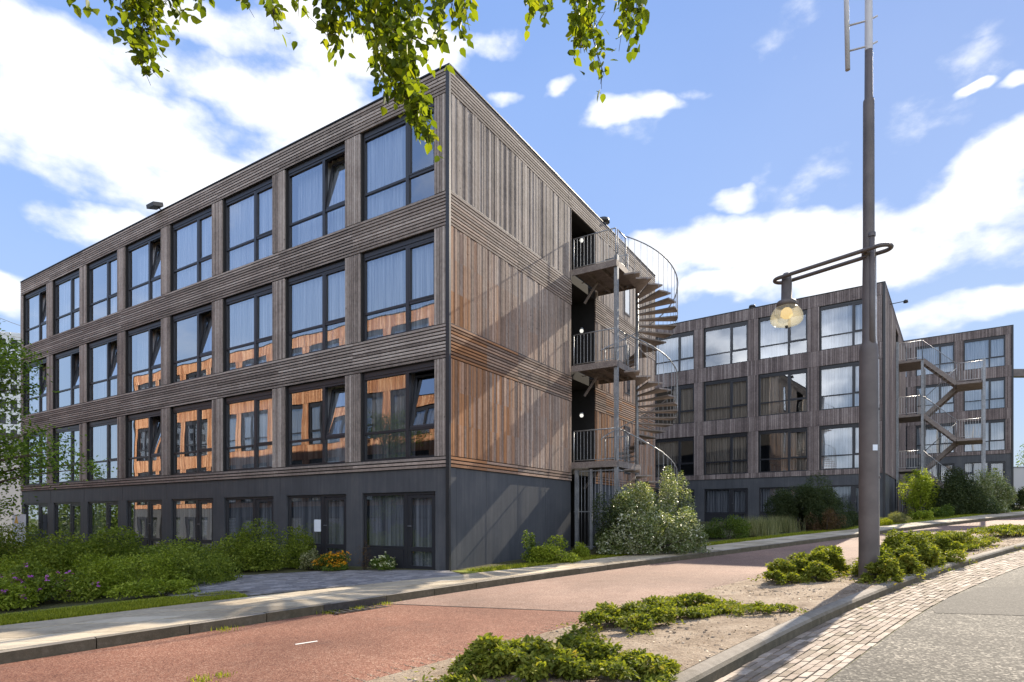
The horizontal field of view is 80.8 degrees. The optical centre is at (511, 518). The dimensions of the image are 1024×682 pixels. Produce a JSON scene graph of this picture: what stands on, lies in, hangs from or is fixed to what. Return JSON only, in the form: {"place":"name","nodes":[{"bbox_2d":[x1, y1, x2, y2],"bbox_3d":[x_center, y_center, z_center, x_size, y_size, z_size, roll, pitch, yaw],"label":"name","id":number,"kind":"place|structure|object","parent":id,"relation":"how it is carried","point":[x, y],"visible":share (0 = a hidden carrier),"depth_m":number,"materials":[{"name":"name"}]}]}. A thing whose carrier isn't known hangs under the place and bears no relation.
{"place":"outdoors","nodes":[
{"label":"outdoors","id":0,"kind":"place"},
{"bbox_2d":[0,590,247,625],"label":"verge grass","id":1,"kind":"structure","parent":0,"point":[52,614],"depth_m":9.03,"materials":[{"name":"green plant"}]},
{"bbox_2d":[0,604,585,681],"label":"cycle path","id":2,"kind":"structure","parent":0,"point":[366,643],"depth_m":6.71,"materials":[{"name":"red asphalt"}]},
{"bbox_2d":[158,570,460,599],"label":"forecourt","id":3,"kind":"structure","parent":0,"point":[260,584],"depth_m":12.14,"materials":[{"name":"grey brick"}]},
{"bbox_2d":[66,0,649,161],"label":"overhanging tree","id":4,"kind":"object","parent":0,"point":[389,30],"visible":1,"depth_m":4.45,"materials":[{"name":"green plant"}]},
{"bbox_2d":[0,511,1023,650],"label":"pavement","id":5,"kind":"structure","parent":0,"point":[20,635],"depth_m":9.26,"materials":[{"name":"concrete"}]},
{"bbox_2d":[0,505,1023,613],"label":"garden ground","id":6,"kind":"structure","parent":0,"point":[47,604],"depth_m":14.11,"materials":[{"name":"soil"}]},
{"bbox_2d":[0,575,45,610],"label":"garden shrub","id":7,"kind":"object","parent":6,"relation":"on","point":[16,596],"visible":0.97,"depth_m":9.29,"materials":[{"name":"green plant"}]},
{"bbox_2d":[0,522,64,568],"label":"garden shrub","id":8,"kind":"object","parent":6,"relation":"on","point":[9,540],"visible":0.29,"depth_m":14.83,"materials":[{"name":"green plant"}]},
{"bbox_2d":[0,559,104,602],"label":"garden shrub","id":9,"kind":"object","parent":6,"relation":"on","point":[26,574],"visible":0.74,"depth_m":9.92,"materials":[{"name":"green plant"}]},
{"bbox_2d":[0,321,122,527],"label":"young tree","id":10,"kind":"object","parent":6,"relation":"on","point":[6,368],"visible":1,"depth_m":12.54,"materials":[{"name":"green plant"}]},
{"bbox_2d":[21,525,222,581],"bbox_3d":[-8.368,0.779,13.325,3.816,1.276,2.887,0,0,-18],"label":"garden shrub","id":11,"kind":"object","parent":6,"relation":"on","point":[94,545],"visible":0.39,"depth_m":12.67,"materials":[{"name":"green plant"}]},
{"bbox_2d":[70,552,192,597],"bbox_3d":[-7.080,1.014,11.151,1.645,0.816,2.027,0,0,44],"label":"garden shrub","id":12,"kind":"object","parent":6,"relation":"on","point":[115,568],"visible":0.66,"depth_m":10.73,"materials":[{"name":"green plant"}]},
{"bbox_2d":[103,578,200,598],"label":"plant","id":13,"kind":"object","parent":6,"relation":"on","point":[178,586],"visible":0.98,"depth_m":10.28,"materials":[{"name":"green plant"}]},
{"bbox_2d":[143,540,243,584],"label":"garden shrub","id":14,"kind":"object","parent":6,"relation":"on","point":[184,557],"visible":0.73,"depth_m":11.97,"materials":[{"name":"green plant"}]},
{"bbox_2d":[206,517,316,571],"bbox_3d":[-6.022,0.653,14.601,2.633,1.351,1.380,0,0,-22],"label":"garden shrub","id":15,"kind":"object","parent":6,"relation":"on","point":[247,554],"visible":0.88,"depth_m":14.57,"materials":[{"name":"green plant"}]},
{"bbox_2d":[311,550,350,571],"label":"flower clump","id":16,"kind":"object","parent":6,"relation":"on","point":[329,561],"visible":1,"depth_m":14.09,"materials":[{"name":"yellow plant"}]},
{"bbox_2d":[20,63,655,570],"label":"apartment building","id":17,"kind":"structure","parent":6,"relation":"on","point":[356,331],"depth_m":16.85,"materials":[{"name":"wood"}]},
{"bbox_2d":[25,358,45,414],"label":"window","id":18,"kind":"structure","parent":17,"relation":"in","point":[40,404],"depth_m":25.53,"materials":[{"name":"glass"}]},
{"bbox_2d":[25,286,45,345],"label":"window","id":19,"kind":"structure","parent":17,"relation":"in","point":[35,301],"depth_m":25.58,"materials":[{"name":"glass"}]},
{"bbox_2d":[25,503,47,546],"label":"garden door","id":20,"kind":"structure","parent":17,"relation":"in","point":[36,513],"depth_m":25.36,"materials":[{"name":"glass"}]},
{"bbox_2d":[55,425,79,482],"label":"window","id":21,"kind":"structure","parent":17,"relation":"in","point":[74,429],"depth_m":23.93,"materials":[{"name":"glass"}]},
{"bbox_2d":[55,347,79,408],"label":"window","id":22,"kind":"structure","parent":17,"relation":"in","point":[67,362],"depth_m":24.02,"materials":[{"name":"glass"}]},
{"bbox_2d":[55,270,79,334],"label":"window","id":23,"kind":"structure","parent":17,"relation":"in","point":[67,287],"depth_m":23.97,"materials":[{"name":"glass"}]},
{"bbox_2d":[55,502,80,545],"bbox_3d":[-17.589,0.300,23.889,2.360,1.840,0.120,0,0,32],"label":"garden door","id":24,"kind":"structure","parent":17,"relation":"in","point":[68,514],"depth_m":23.93,"materials":[{"name":"glass"}]},
{"bbox_2d":[89,418,116,480],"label":"window","id":25,"kind":"structure","parent":17,"relation":"in","point":[103,433],"depth_m":22.35,"materials":[{"name":"glass"}]},
{"bbox_2d":[89,335,116,401],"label":"window","id":26,"kind":"structure","parent":17,"relation":"in","point":[102,353],"depth_m":22.43,"materials":[{"name":"glass"}]},
{"bbox_2d":[89,252,116,321],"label":"window","id":27,"kind":"structure","parent":17,"relation":"in","point":[103,272],"depth_m":22.40,"materials":[{"name":"glass"}]},
{"bbox_2d":[88,501,117,539],"bbox_3d":[-15.094,0.300,22.352,2.360,1.840,0.237,0,0,32],"label":"garden door","id":28,"kind":"structure","parent":17,"relation":"in","point":[100,511],"depth_m":22.56,"materials":[{"name":"glass"}]},
{"bbox_2d":[128,410,160,477],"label":"window","id":29,"kind":"structure","parent":17,"relation":"in","point":[144,429],"depth_m":20.83,"materials":[{"name":"glass"}]},
{"bbox_2d":[128,320,160,392],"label":"window","id":30,"kind":"structure","parent":17,"relation":"in","point":[144,342],"depth_m":20.83,"materials":[{"name":"glass"}]},
{"bbox_2d":[128,231,160,307],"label":"window","id":31,"kind":"structure","parent":17,"relation":"in","point":[144,257],"depth_m":20.83,"materials":[{"name":"glass"}]},
{"bbox_2d":[127,500,161,552],"bbox_3d":[-12.615,0.300,20.789,2.360,1.840,0.237,0,0,32],"label":"garden door","id":32,"kind":"structure","parent":17,"relation":"in","point":[142,509],"depth_m":20.96,"materials":[{"name":"glass"}]},
{"bbox_2d":[173,401,211,474],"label":"window","id":33,"kind":"structure","parent":17,"relation":"in","point":[182,415],"depth_m":19.47,"materials":[{"name":"glass"}]},
{"bbox_2d":[173,207,211,290],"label":"window","id":34,"kind":"structure","parent":17,"relation":"in","point":[192,236],"depth_m":19.23,"materials":[{"name":"glass"}]},
{"bbox_2d":[172,498,212,555],"bbox_3d":[-10.135,0.300,19.229,2.360,1.840,0.242,0,0,32],"label":"garden door","id":35,"kind":"structure","parent":17,"relation":"in","point":[195,516],"depth_m":19.33,"materials":[{"name":"glass"}]},
{"bbox_2d":[173,304,212,382],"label":"window","id":36,"kind":"structure","parent":17,"relation":"in","point":[192,330],"depth_m":19.29,"materials":[{"name":"glass"}]},
{"bbox_2d":[226,390,271,470],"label":"window","id":37,"kind":"structure","parent":17,"relation":"in","point":[251,414],"depth_m":17.79,"materials":[{"name":"glass"}]},
{"bbox_2d":[226,284,272,371],"bbox_3d":[-7.647,-5.520,17.683,2.360,2.220,0.198,0,0,32],"label":"window","id":38,"kind":"structure","parent":17,"relation":"in","point":[250,311],"depth_m":17.79,"materials":[{"name":"glass"}]},
{"bbox_2d":[226,178,272,271],"bbox_3d":[-7.647,-8.520,17.683,2.360,2.220,0.199,0,0,32],"label":"window","id":39,"kind":"structure","parent":17,"relation":"in","point":[251,209],"depth_m":17.79,"materials":[{"name":"glass"}]},
{"bbox_2d":[226,496,272,550],"bbox_3d":[-7.656,0.300,17.668,2.360,1.840,0.244,0,0,32],"label":"garden door","id":40,"kind":"structure","parent":17,"relation":"in","point":[243,509],"depth_m":17.79,"materials":[{"name":"glass"}]},
{"bbox_2d":[288,377,344,466],"bbox_3d":[-5.123,-2.520,16.192,2.360,2.220,0.369,0,0,32],"label":"window","id":41,"kind":"structure","parent":17,"relation":"in","point":[333,390],"depth_m":16.04,"materials":[{"name":"glass"}]},
{"bbox_2d":[288,143,344,248],"bbox_3d":[-5.123,-8.520,16.191,2.360,2.220,0.368,0,0,32],"label":"window","id":42,"kind":"structure","parent":17,"relation":"in","point":[321,191],"depth_m":16.24,"materials":[{"name":"glass"}]},
{"bbox_2d":[288,260,345,357],"bbox_3d":[-5.168,-5.520,16.119,2.360,2.220,0.199,0,0,32],"label":"window","id":43,"kind":"structure","parent":17,"relation":"in","point":[319,294],"depth_m":16.17,"materials":[{"name":"glass"}]},
{"bbox_2d":[288,494,345,560],"bbox_3d":[-5.177,0.300,16.104,2.360,1.840,0.242,0,0,32],"label":"garden door","id":44,"kind":"structure","parent":17,"relation":"in","point":[330,509],"depth_m":15.95,"materials":[{"name":"glass"}]},
{"bbox_2d":[364,101,433,220],"bbox_3d":[-2.690,-8.520,14.555,2.360,2.220,0.194,0,0,32],"label":"window","id":45,"kind":"structure","parent":17,"relation":"in","point":[388,175],"depth_m":14.80,"materials":[{"name":"glass"}]},
{"bbox_2d":[363,491,434,569],"bbox_3d":[-2.698,0.300,14.544,2.360,1.840,0.244,0,0,32],"label":"garden door","id":46,"kind":"structure","parent":17,"relation":"in","point":[402,524],"depth_m":14.44,"materials":[{"name":"glass"}]},
{"bbox_2d":[364,361,434,461],"bbox_3d":[-2.645,-2.520,14.627,2.360,2.220,0.364,0,0,32],"label":"window","id":47,"kind":"structure","parent":17,"relation":"in","point":[394,389],"depth_m":14.93,"materials":[{"name":"glass"}]},
{"bbox_2d":[364,231,434,340],"bbox_3d":[-2.689,-5.520,14.557,2.360,2.220,0.198,0,0,32],"label":"window","id":48,"kind":"structure","parent":17,"relation":"in","point":[399,277],"depth_m":14.60,"materials":[{"name":"glass"}]},
{"bbox_2d":[521,535,580,562],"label":"garden shrub","id":49,"kind":"object","parent":6,"relation":"on","point":[546,552],"visible":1,"depth_m":14.77,"materials":[{"name":"green plant"}]},
{"bbox_2d":[591,489,624,554],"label":"silver shrub","id":50,"kind":"object","parent":6,"relation":"on","point":[604,516],"visible":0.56,"depth_m":16.77,"materials":[{"name":"green plant"}]},
{"bbox_2d":[572,227,677,548],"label":"spiral staircase","id":51,"kind":"structure","parent":6,"relation":"on","point":[615,276],"depth_m":18.73,"materials":[{"name":"metal"}]},
{"bbox_2d":[594,481,713,554],"bbox_3d":[3.949,0.009,16.940,3.337,2.148,2.139,0,0,0],"label":"silver shrub","id":52,"kind":"object","parent":6,"relation":"on","point":[642,532],"visible":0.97,"depth_m":16.51,"materials":[{"name":"green plant"}]},
{"bbox_2d":[642,465,696,550],"bbox_3d":[4.579,-0.250,17.812,1.786,2.598,1.348,0,0,0],"label":"silver shrub","id":53,"kind":"object","parent":6,"relation":"on","point":[671,502],"visible":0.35,"depth_m":17.58,"materials":[{"name":"green plant"}]},
{"bbox_2d":[702,514,751,538],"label":"garden shrub","id":54,"kind":"object","parent":6,"relation":"on","point":[734,525],"visible":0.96,"depth_m":21.88,"materials":[{"name":"green plant"}]},
{"bbox_2d":[739,514,790,535],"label":"grass tuft","id":55,"kind":"object","parent":6,"relation":"on","point":[760,527],"visible":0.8,"depth_m":22.47,"materials":[{"name":"green plant"}]},
{"bbox_2d":[654,281,905,521],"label":"apartment building","id":56,"kind":"structure","parent":6,"relation":"on","point":[768,403],"depth_m":32.09,"materials":[{"name":"wood"}]},
{"bbox_2d":[655,436,693,476],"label":"window","id":57,"kind":"structure","parent":56,"relation":"in","point":[671,447],"depth_m":35.09,"materials":[{"name":"glass"}]},
{"bbox_2d":[655,384,693,424],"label":"window","id":58,"kind":"structure","parent":56,"relation":"in","point":[685,414],"depth_m":34.60,"materials":[{"name":"glass"}]},
{"bbox_2d":[655,331,693,374],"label":"window","id":59,"kind":"structure","parent":56,"relation":"in","point":[679,348],"depth_m":34.83,"materials":[{"name":"glass"}]},
{"bbox_2d":[704,488,747,521],"bbox_3d":[11.799,-0.700,33.133,2.360,1.840,0.244,0,0,37],"label":"garden door","id":60,"kind":"structure","parent":56,"relation":"in","point":[722,503],"depth_m":33.17,"materials":[{"name":"glass"}]},
{"bbox_2d":[705,432,747,474],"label":"window","id":61,"kind":"structure","parent":56,"relation":"in","point":[724,453],"depth_m":33.18,"materials":[{"name":"glass"}]},
{"bbox_2d":[705,376,747,420],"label":"window","id":62,"kind":"structure","parent":56,"relation":"in","point":[725,399],"depth_m":33.18,"materials":[{"name":"glass"}]},
{"bbox_2d":[705,321,747,367],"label":"window","id":63,"kind":"structure","parent":56,"relation":"in","point":[738,324],"depth_m":32.90,"materials":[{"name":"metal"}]},
{"bbox_2d":[759,427,807,472],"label":"window","id":64,"kind":"structure","parent":56,"relation":"in","point":[793,440],"depth_m":31.15,"materials":[{"name":"glass"}]},
{"bbox_2d":[759,368,807,415],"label":"window","id":65,"kind":"structure","parent":56,"relation":"in","point":[769,401],"depth_m":31.74,"materials":[{"name":"glass"}]},
{"bbox_2d":[759,309,807,359],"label":"window","id":66,"kind":"structure","parent":56,"relation":"in","point":[775,340],"depth_m":31.65,"materials":[{"name":"glass"}]},
{"bbox_2d":[820,423,858,469],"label":"window","id":67,"kind":"structure","parent":56,"relation":"in","point":[839,444],"depth_m":29.88,"materials":[{"name":"glass"}]},
{"bbox_2d":[820,361,858,409],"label":"window","id":68,"kind":"structure","parent":56,"relation":"in","point":[839,383],"depth_m":29.88,"materials":[{"name":"glass"}]},
{"bbox_2d":[820,299,861,350],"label":"window","id":69,"kind":"structure","parent":56,"relation":"in","point":[840,323],"depth_m":29.86,"materials":[{"name":"glass"}]},
{"bbox_2d":[823,485,858,514],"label":"garden door","id":70,"kind":"structure","parent":56,"relation":"in","point":[851,492],"depth_m":29.62,"materials":[{"name":"glass"}]},
{"bbox_2d":[762,472,857,529],"bbox_3d":[12.258,-0.670,24.727,3.811,2.424,2.228,0,0,15],"label":"willow shrub","id":71,"kind":"object","parent":6,"relation":"on","point":[817,501],"visible":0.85,"depth_m":24.44,"materials":[{"name":"green plant"}]},
{"bbox_2d":[897,467,940,515],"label":"tall shrub","id":72,"kind":"object","parent":6,"relation":"on","point":[921,490],"visible":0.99,"depth_m":30.38,"materials":[{"name":"green plant"}]},
{"bbox_2d":[896,340,985,510],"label":"zigzag staircase","id":73,"kind":"structure","parent":6,"relation":"on","point":[923,417],"depth_m":33.04,"materials":[{"name":"metal"}]},
{"bbox_2d":[904,325,1013,508],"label":"apartment building","id":74,"kind":"structure","parent":6,"relation":"on","point":[994,346],"depth_m":44.23,"materials":[{"name":"wood"}]},
{"bbox_2d":[916,423,953,454],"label":"window","id":75,"kind":"structure","parent":74,"relation":"in","point":[932,434],"depth_m":45.56,"materials":[{"name":"glass"}]},
{"bbox_2d":[916,383,953,413],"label":"window","id":76,"kind":"structure","parent":74,"relation":"in","point":[948,407],"depth_m":45.44,"materials":[{"name":"glass"}]},
{"bbox_2d":[916,342,953,375],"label":"window","id":77,"kind":"structure","parent":74,"relation":"in","point":[945,364],"depth_m":45.22,"materials":[{"name":"glass"}]},
{"bbox_2d":[964,419,1004,451],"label":"window","id":78,"kind":"structure","parent":74,"relation":"in","point":[995,429],"depth_m":43.50,"materials":[{"name":"glass"}]},
{"bbox_2d":[964,377,1004,410],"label":"window","id":79,"kind":"structure","parent":74,"relation":"in","point":[995,387],"depth_m":43.50,"materials":[{"name":"glass"}]},
{"bbox_2d":[964,335,1004,369],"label":"window","id":80,"kind":"structure","parent":74,"relation":"in","point":[992,349],"depth_m":43.70,"materials":[{"name":"glass"}]},
{"bbox_2d":[927,466,1001,514],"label":"hedge shrub","id":81,"kind":"object","parent":6,"relation":"on","point":[956,488],"visible":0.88,"depth_m":29.79,"materials":[{"name":"green plant"}]},
{"bbox_2d":[963,468,1017,512],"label":"hedge shrub","id":82,"kind":"object","parent":6,"relation":"on","point":[1000,493],"visible":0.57,"depth_m":30.65,"materials":[{"name":"green plant"}]},
{"bbox_2d":[0,0,1023,466],"label":"sky","id":83,"kind":"structure","parent":0,"point":[730,146],"materials":[{"name":"blue"}]},
{"bbox_2d":[365,533,1023,681],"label":"traffic island","id":84,"kind":"structure","parent":0,"point":[738,624],"depth_m":7.02,"materials":[{"name":"soil"}]},
{"bbox_2d":[405,624,631,681],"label":"ground cover","id":85,"kind":"object","parent":84,"relation":"on","point":[527,658],"visible":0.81,"depth_m":5.22,"materials":[{"name":"green plant"}]},
{"bbox_2d":[557,600,684,636],"bbox_3d":[1.449,1.194,7.239,1.581,0.340,1.267,0,0,-29],"label":"ground cover","id":86,"kind":"object","parent":84,"relation":"on","point":[637,616],"visible":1,"depth_m":7.18,"materials":[{"name":"green plant"}]},
{"bbox_2d":[565,648,683,681],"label":"ground cover","id":87,"kind":"object","parent":84,"relation":"on","point":[641,665],"visible":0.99,"depth_m":4.85,"materials":[{"name":"green plant"}]},
{"bbox_2d":[631,592,753,619],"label":"ground cover","id":88,"kind":"object","parent":84,"relation":"on","point":[712,605],"visible":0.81,"depth_m":7.90,"materials":[{"name":"green plant"}]},
{"bbox_2d":[723,600,807,617],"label":"ground cover","id":89,"kind":"object","parent":84,"relation":"on","point":[737,608],"visible":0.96,"depth_m":7.64,"materials":[{"name":"green plant"}]},
{"bbox_2d":[762,563,815,584],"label":"ground cover","id":90,"kind":"object","parent":84,"relation":"on","point":[780,576],"visible":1,"depth_m":10.57,"materials":[{"name":"green plant"}]},
{"bbox_2d":[747,549,848,581],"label":"ground cover","id":91,"kind":"object","parent":84,"relation":"on","point":[814,563],"visible":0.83,"depth_m":10.88,"materials":[{"name":"green plant"}]},
{"bbox_2d":[785,545,851,577],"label":"ground cover","id":92,"kind":"object","parent":84,"relation":"on","point":[834,553],"visible":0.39,"depth_m":11.55,"materials":[{"name":"green plant"}]},
{"bbox_2d":[667,542,1023,681],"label":"traffic island kerb","id":93,"kind":"structure","parent":84,"relation":"on","point":[723,663],"depth_m":6.78,"materials":[{"name":"concrete"}]},
{"bbox_2d":[844,0,880,589],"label":"lamp mast","id":94,"kind":"object","parent":84,"relation":"on","point":[869,545],"visible":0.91,"depth_m":10.48,"materials":[{"name":"grey metal"}]},
{"bbox_2d":[773,231,893,342],"bbox_3d":[5.816,-3.654,11.063,0.593,2.650,2.145,0,0,-39],"label":"street lamp","id":95,"kind":"object","parent":94,"relation":"attached to","point":[786,303],"visible":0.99,"depth_m":10.83,"materials":[{"name":"grey metal"}]},
{"bbox_2d":[850,553,904,585],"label":"ground cover","id":96,"kind":"object","parent":84,"relation":"on","point":[884,568],"visible":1,"depth_m":10.14,"materials":[{"name":"green plant"}]},
{"bbox_2d":[837,542,927,579],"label":"ground cover","id":97,"kind":"object","parent":84,"relation":"on","point":[907,556],"visible":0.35,"depth_m":11.01,"materials":[{"name":"green plant"}]},
{"bbox_2d":[849,527,954,572],"bbox_3d":[7.985,0.632,12.255,2.725,0.892,1.594,0,0,-34],"label":"ground cover","id":98,"kind":"object","parent":84,"relation":"on","point":[929,553],"visible":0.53,"depth_m":11.91,"materials":[{"name":"green plant"}]},
{"bbox_2d":[912,530,974,563],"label":"ground cover","id":99,"kind":"object","parent":84,"relation":"on","point":[948,547],"visible":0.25,"depth_m":13.15,"materials":[{"name":"green plant"}]},
{"bbox_2d":[934,530,1023,550],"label":"ground cover","id":100,"kind":"object","parent":84,"relation":"on","point":[968,540],"visible":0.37,"depth_m":15.84,"materials":[{"name":"green plant"}]},
{"bbox_2d":[961,523,1023,535],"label":"ground cover","id":101,"kind":"object","parent":84,"relation":"on","point":[1003,529],"visible":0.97,"depth_m":18.55,"materials":[{"name":"green plant"}]},
{"bbox_2d":[386,517,1023,611],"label":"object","id":102,"kind":"object","parent":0,"point":[583,592],"visible":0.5,"depth_m":11.74,"materials":[{"name":"pink concrete"}]},
{"bbox_2d":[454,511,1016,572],"bbox_3d":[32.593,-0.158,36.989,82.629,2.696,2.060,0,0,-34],"label":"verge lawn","id":103,"kind":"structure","parent":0,"point":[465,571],"depth_m":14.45,"materials":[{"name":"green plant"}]},
{"bbox_2d":[685,599,839,669],"bbox_3d":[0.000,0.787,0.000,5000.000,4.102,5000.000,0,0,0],"label":"ground","id":104,"kind":"structure","parent":0,"point":[745,640],"depth_m":6.98,"materials":[{"name":"beige sand"}]},
{"bbox_2d":[0,331,20,433],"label":"office tower","id":105,"kind":"structure","parent":104,"relation":"on","point":[17,397],"depth_m":95.77,"materials":[{"name":"metal"}]},
{"bbox_2d":[0,433,21,542],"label":"building","id":106,"kind":"structure","parent":104,"relation":"on","point":[12,491],"depth_m":33.92,"materials":[{"name":"metal"}]},
{"bbox_2d":[0,514,1023,663],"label":"kerb","id":107,"kind":"structure","parent":104,"relation":"on","point":[55,649],"depth_m":8.87,"materials":[{"name":"concrete"}]},
{"bbox_2d":[324,598,389,613],"bbox_3d":[-2.327,1.352,9.306,0.326,0.110,1.100,0,0,43],"label":"gully grate","id":108,"kind":"object","parent":107,"relation":"in","point":[345,606],"visible":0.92,"depth_m":9.29,"materials":[{"name":"metal"}]},
{"bbox_2d":[715,549,1023,681],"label":"gutter paving","id":109,"kind":"structure","parent":0,"point":[878,619],"depth_m":6.95,"materials":[{"name":"brick"}]},
{"bbox_2d":[826,567,1023,681],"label":"road","id":110,"kind":"structure","parent":0,"point":[929,645],"depth_m":5.98,"materials":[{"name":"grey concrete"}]},
{"bbox_2d":[932,586,1023,615],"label":"road repair","id":111,"kind":"structure","parent":110,"relation":"on","point":[998,600],"depth_m":8.63,"materials":[{"name":"concrete"}]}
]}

